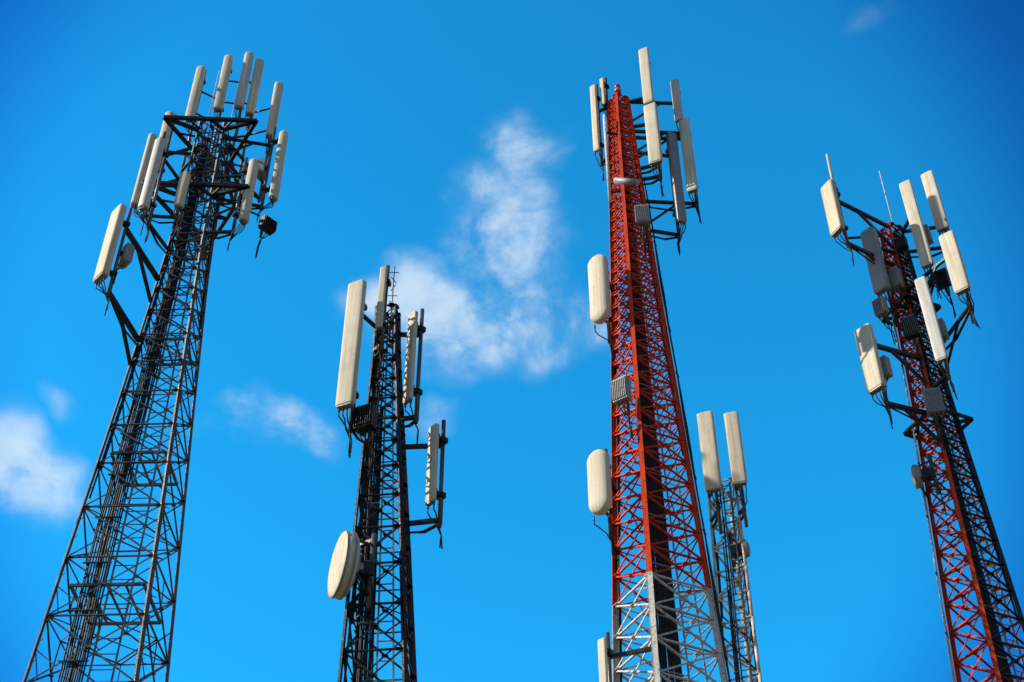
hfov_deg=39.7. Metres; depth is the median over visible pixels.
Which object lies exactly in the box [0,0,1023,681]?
sky
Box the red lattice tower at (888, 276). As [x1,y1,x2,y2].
[820,154,1023,681]
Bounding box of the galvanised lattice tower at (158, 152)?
[22,52,287,681]
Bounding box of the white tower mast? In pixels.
[697,411,761,681]
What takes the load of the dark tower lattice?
on the ground
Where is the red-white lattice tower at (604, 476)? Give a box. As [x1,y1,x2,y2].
[587,47,730,681]
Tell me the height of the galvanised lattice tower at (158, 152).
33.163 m
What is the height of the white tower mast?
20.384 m
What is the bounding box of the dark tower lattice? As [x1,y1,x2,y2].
[327,265,447,681]
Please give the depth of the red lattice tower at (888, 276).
27.33 m
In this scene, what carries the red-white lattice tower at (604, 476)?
on the ground

